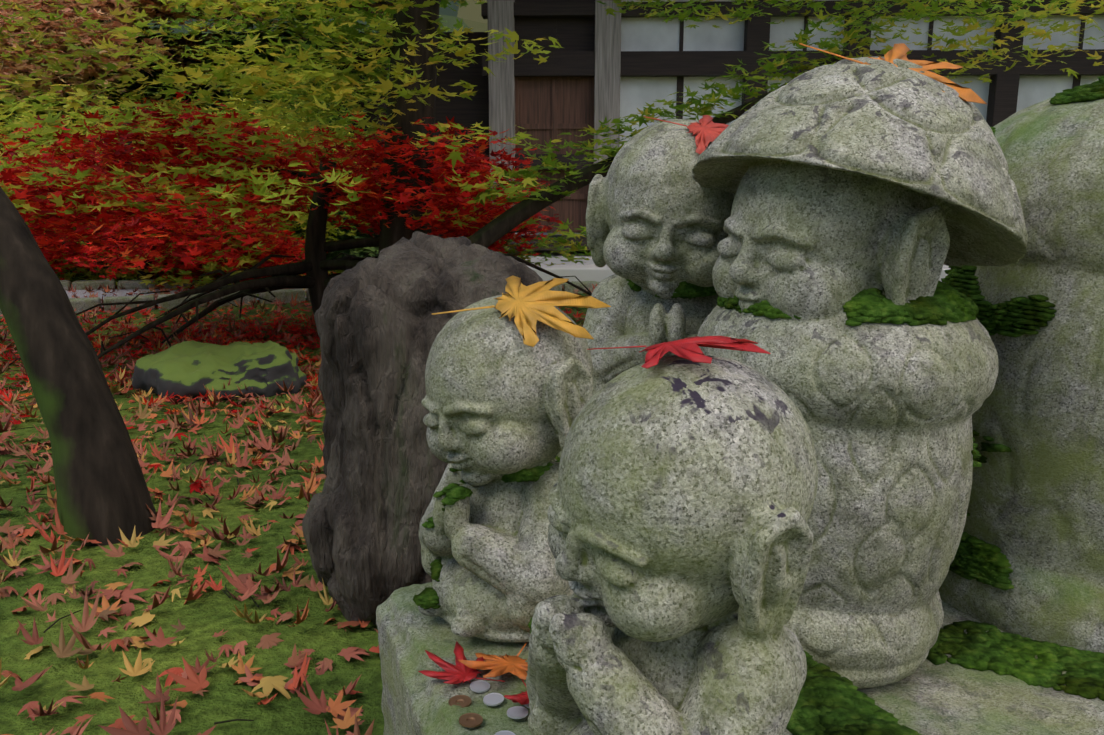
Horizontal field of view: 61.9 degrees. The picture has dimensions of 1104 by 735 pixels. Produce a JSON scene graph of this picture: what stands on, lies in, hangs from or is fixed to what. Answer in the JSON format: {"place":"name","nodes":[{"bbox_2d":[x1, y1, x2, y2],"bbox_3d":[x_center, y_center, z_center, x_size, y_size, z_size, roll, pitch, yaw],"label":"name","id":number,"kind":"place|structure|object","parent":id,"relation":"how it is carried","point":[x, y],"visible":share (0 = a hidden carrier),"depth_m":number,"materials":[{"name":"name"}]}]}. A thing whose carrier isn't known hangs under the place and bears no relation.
{"place":"outdoors","nodes":[
{"label":"outdoors","id":0,"kind":"place"},
{"bbox_2d":[65,288,307,304],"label":"garden path","id":1,"kind":"structure","parent":0,"point":[120,292],"depth_m":7.15,"materials":[{"name":"grey stone"}]},
{"bbox_2d":[0,247,587,734],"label":"ground","id":2,"kind":"structure","parent":0,"point":[206,615],"depth_m":1.88,"materials":[{"name":"green plant"}]},
{"bbox_2d":[0,187,155,545],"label":"tree trunk","id":3,"kind":"object","parent":2,"relation":"on","point":[102,493],"visible":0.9,"depth_m":2.21,"materials":[{"name":"brown plant"}]},
{"bbox_2d":[0,0,298,159],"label":"tree foliage","id":4,"kind":"object","parent":2,"relation":"on","point":[96,8],"depth_m":9.40,"materials":[{"name":"green plant"}]},
{"bbox_2d":[5,385,322,723],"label":"twigs","id":5,"kind":"object","parent":2,"relation":"on","point":[49,627],"visible":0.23,"depth_m":2.50,"materials":[{"name":"brown wood"}]},
{"bbox_2d":[31,123,335,290],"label":"red maple leaves","id":6,"kind":"object","parent":2,"relation":"on","point":[280,248],"depth_m":7.45,"materials":[{"name":"red plant"}]},
{"bbox_2d":[0,79,380,289],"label":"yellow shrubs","id":7,"kind":"object","parent":2,"relation":"on","point":[30,119],"visible":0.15,"depth_m":7.75,"materials":[{"name":"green plant"}]},
{"bbox_2d":[1,0,388,286],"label":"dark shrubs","id":8,"kind":"object","parent":2,"relation":"on","point":[331,255],"visible":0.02,"depth_m":11.01,"materials":[{"name":"green plant"}]},
{"bbox_2d":[131,340,306,402],"bbox_3d":[-1.399,0.046,3.838,0.751,0.310,0.520,0,12,2],"label":"mossy rock","id":9,"kind":"object","parent":2,"relation":"on","point":[192,368],"visible":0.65,"depth_m":3.70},
{"bbox_2d":[0,300,585,493],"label":"fallen leaves","id":10,"kind":"object","parent":2,"relation":"on","point":[196,486],"visible":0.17,"depth_m":4.88,"materials":[{"name":"red plant"}]},
{"bbox_2d":[0,91,591,365],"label":"red maple","id":11,"kind":"object","parent":2,"relation":"on","point":[368,202],"depth_m":4.43,"materials":[{"name":"red plant"}]},
{"bbox_2d":[0,281,596,734],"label":"fallen leaves","id":12,"kind":"object","parent":2,"relation":"on","point":[190,680],"visible":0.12,"depth_m":2.11,"materials":[{"name":"red plant"}]},
{"bbox_2d":[0,279,598,316],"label":"path kerb","id":13,"kind":"structure","parent":2,"relation":"on","point":[80,304],"depth_m":6.44,"materials":[{"name":"stone"}]},
{"bbox_2d":[302,231,542,625],"bbox_3d":[-0.245,0.158,1.896,0.506,0.865,0.412,-10,16,-41],"label":"standing rock","id":14,"kind":"object","parent":2,"relation":"on","point":[379,326],"visible":0.56,"depth_m":1.72,"materials":[{"name":"grey stone"}]},
{"bbox_2d":[0,0,1103,282],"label":"hall","id":15,"kind":"structure","parent":2,"relation":"on","point":[568,26],"depth_m":12.08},
{"bbox_2d":[6,4,593,232],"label":"hall doors","id":16,"kind":"structure","parent":15,"relation":"attached to","point":[547,109],"depth_m":12.39,"materials":[{"name":"brown wood"}]},
{"bbox_2d":[487,0,621,217],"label":"wooden posts","id":17,"kind":"object","parent":15,"relation":"attached to","point":[501,84],"visible":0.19,"depth_m":12.10,"materials":[{"name":"grey wood"}]},
{"bbox_2d":[376,582,791,734],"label":"pedestal","id":18,"kind":"object","parent":2,"relation":"on","point":[414,701],"visible":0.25,"depth_m":0.93,"materials":[{"name":"stone"}]},
{"bbox_2d":[448,695,470,707],"bbox_3d":[-0.084,0.305,0.839,0.021,0.002,0.021,4,13,26],"label":"coin","id":19,"kind":"object","parent":18,"relation":"on","point":[464,700],"visible":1,"depth_m":0.84,"materials":[{"name":"orange metal"}]},
{"bbox_2d":[418,641,504,683],"bbox_3d":[-0.092,0.287,0.875,0.067,0.013,0.082,-6,13,-26],"label":"leaf on pedestal","id":20,"kind":"object","parent":18,"relation":"on","point":[459,672],"visible":0.96,"depth_m":0.88,"materials":[{"name":"red plant"}]},
{"bbox_2d":[459,713,482,727],"bbox_3d":[-0.071,0.309,0.806,0.021,0.002,0.021,9,14,35],"label":"coin","id":21,"kind":"object","parent":18,"relation":"on","point":[470,720],"visible":1,"depth_m":0.81,"materials":[{"name":"orange metal"}]},
{"bbox_2d":[470,680,489,692],"bbox_3d":[-0.068,0.300,0.865,0.019,0.002,0.019,-7,15,-42],"label":"coin","id":22,"kind":"object","parent":18,"relation":"on","point":[479,686],"visible":1,"depth_m":0.86,"materials":[{"name":"silver metal"}]},
{"bbox_2d":[458,642,527,679],"bbox_3d":[-0.041,0.283,0.896,0.075,0.016,0.117,5,10,21],"label":"leaf on pedestal","id":23,"kind":"object","parent":18,"relation":"on","point":[517,666],"visible":0.81,"depth_m":0.89,"materials":[{"name":"orange plant"}]},
{"bbox_2d":[483,693,503,705],"bbox_3d":[-0.053,0.303,0.840,0.019,0.002,0.019,-9,15,-33],"label":"coin","id":24,"kind":"object","parent":18,"relation":"on","point":[493,699],"visible":1,"depth_m":0.84,"materials":[{"name":"silver metal"}]},
{"bbox_2d":[494,730,514,734],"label":"coin","id":25,"kind":"object","parent":18,"relation":"on","point":[504,732],"visible":1,"depth_m":0.79,"materials":[{"name":"silver metal"}]},
{"bbox_2d":[418,295,592,641],"bbox_3d":[-0.045,0.103,0.984,0.196,0.363,0.228,-10,15,-39],"label":"stone statue","id":26,"kind":"object","parent":18,"relation":"on","point":[499,400],"visible":0.75,"depth_m":0.91,"materials":[{"name":"stone"}]},
{"bbox_2d":[413,456,559,609],"bbox_3d":[-0.052,0.169,0.999,0.193,0.168,0.147,0,12,2],"label":"moss","id":27,"kind":"object","parent":26,"relation":"on","point":[427,598],"depth_m":0.94,"materials":[{"name":"green plant"}]},
{"bbox_2d":[432,275,610,346],"bbox_3d":[-0.029,-0.058,0.918,0.180,0.036,0.115,-11,42,-5],"label":"leaf","id":28,"kind":"object","parent":26,"relation":"on","point":[528,307],"visible":1,"depth_m":0.91,"materials":[{"name":"yellow plant"}]},
{"bbox_2d":[504,679,528,704],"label":"leaf on pedestal","id":29,"kind":"object","parent":18,"relation":"on","point":[522,698],"visible":0.38,"depth_m":0.82,"materials":[{"name":"red plant"}]},
{"bbox_2d":[507,706,527,718],"bbox_3d":[-0.031,0.306,0.817,0.019,0.002,0.019,-2,9,-11],"label":"coin","id":30,"kind":"object","parent":18,"relation":"on","point":[517,712],"visible":1,"depth_m":0.82,"materials":[{"name":"silver metal"}]},
{"bbox_2d":[526,355,817,734],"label":"stone statue","id":31,"kind":"object","parent":18,"relation":"on","point":[682,493],"visible":1,"depth_m":0.58,"materials":[{"name":"stone"}]},
{"bbox_2d":[528,617,532,633],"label":"moss","id":32,"kind":"object","parent":31,"relation":"on","point":[529,623],"depth_m":0.67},
{"bbox_2d":[587,336,770,368],"bbox_3d":[0.094,-0.015,0.631,0.095,0.017,0.116,-6,13,-27],"label":"leaf","id":33,"kind":"object","parent":31,"relation":"on","point":[688,348],"visible":1,"depth_m":0.61,"materials":[{"name":"red plant"}]},
{"bbox_2d":[146,0,1090,266],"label":"green maple","id":34,"kind":"object","parent":2,"relation":"on","point":[548,162],"depth_m":4.42,"materials":[{"name":"green plant"}]},
{"bbox_2d":[0,0,1103,231],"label":"maple leaves","id":35,"kind":"object","parent":34,"relation":"attached to","point":[258,70],"visible":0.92,"depth_m":3.73,"materials":[{"name":"green plant"}]},
{"bbox_2d":[468,50,847,247],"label":"branch","id":36,"kind":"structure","parent":34,"relation":"attached to","point":[499,227],"depth_m":4.13,"materials":[{"name":"brown wood"}]},
{"bbox_2d":[857,600,1103,734],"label":"base slab","id":37,"kind":"structure","parent":2,"relation":"on","point":[927,697],"depth_m":0.98,"materials":[{"name":"stone"}]},
{"bbox_2d":[786,650,921,734],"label":"moss","id":38,"kind":"object","parent":37,"relation":"on","point":[829,702],"visible":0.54,"depth_m":0.82,"materials":[{"name":"green plant"}]},
{"bbox_2d":[692,56,1027,688],"bbox_3d":[0.328,0.008,1.052,0.343,0.694,0.363,-6,13,-26],"label":"jizo statue","id":39,"kind":"object","parent":37,"relation":"on","point":[844,181],"visible":0.77,"depth_m":0.92,"materials":[{"name":"stone"}]},
{"bbox_2d":[717,281,978,325],"bbox_3d":[0.324,-0.085,1.030,0.269,0.043,0.280,0,12,2],"label":"moss","id":40,"kind":"object","parent":39,"relation":"on","point":[944,304],"visible":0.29,"depth_m":0.92,"materials":[{"name":"green plant"}]},
{"bbox_2d":[799,43,986,103],"bbox_3d":[0.346,-0.301,0.939,0.195,0.023,0.125,20,52,18],"label":"leaf on hat","id":41,"kind":"object","parent":39,"relation":"attached to","point":[899,51],"visible":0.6,"depth_m":0.95,"materials":[{"name":"orange plant"}]},
{"bbox_2d":[971,437,981,466],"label":"moss","id":42,"kind":"object","parent":39,"relation":"on","point":[975,454],"depth_m":1.01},
{"bbox_2d":[926,620,1103,700],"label":"moss","id":43,"kind":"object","parent":37,"relation":"on","point":[977,646],"depth_m":1.06,"materials":[{"name":"green plant"}]},
{"bbox_2d":[938,80,1103,652],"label":"stone statue","id":44,"kind":"object","parent":37,"relation":"on","point":[1035,510],"visible":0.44,"depth_m":1.08,"materials":[{"name":"stone"}]},
{"bbox_2d":[941,75,1103,589],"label":"moss","id":45,"kind":"object","parent":44,"relation":"on","point":[979,560],"visible":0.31,"depth_m":1.13,"materials":[{"name":"green plant"}]},
{"bbox_2d":[104,0,487,32],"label":"wall","id":46,"kind":"structure","parent":0,"point":[469,16],"depth_m":33.74,"materials":[{"name":"white paint"}]},
{"bbox_3d":[0.168,0.348,1.334,0.408,0.552,0.405,0,12,2],"label":"back block","id":47,"kind":"object","parent":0,"visible":0},
{"bbox_2d":[583,119,734,394],"bbox_3d":[0.165,-0.112,1.224,0.261,0.424,0.227,3,12,13],"label":"stone statue","id":48,"kind":"object","parent":47,"relation":"on","point":[657,215],"visible":0.5,"depth_m":1.14,"materials":[{"name":"stone"}]},
{"bbox_2d":[626,279,715,298],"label":"moss","id":49,"kind":"object","parent":48,"relation":"attached to","point":[684,289],"visible":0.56,"depth_m":1.16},
{"bbox_2d":[644,115,728,153],"bbox_3d":[0.190,-0.288,1.137,0.156,0.028,0.100,10,42,8],"label":"leaf","id":50,"kind":"object","parent":48,"relation":"on","point":[706,129],"visible":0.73,"depth_m":1.13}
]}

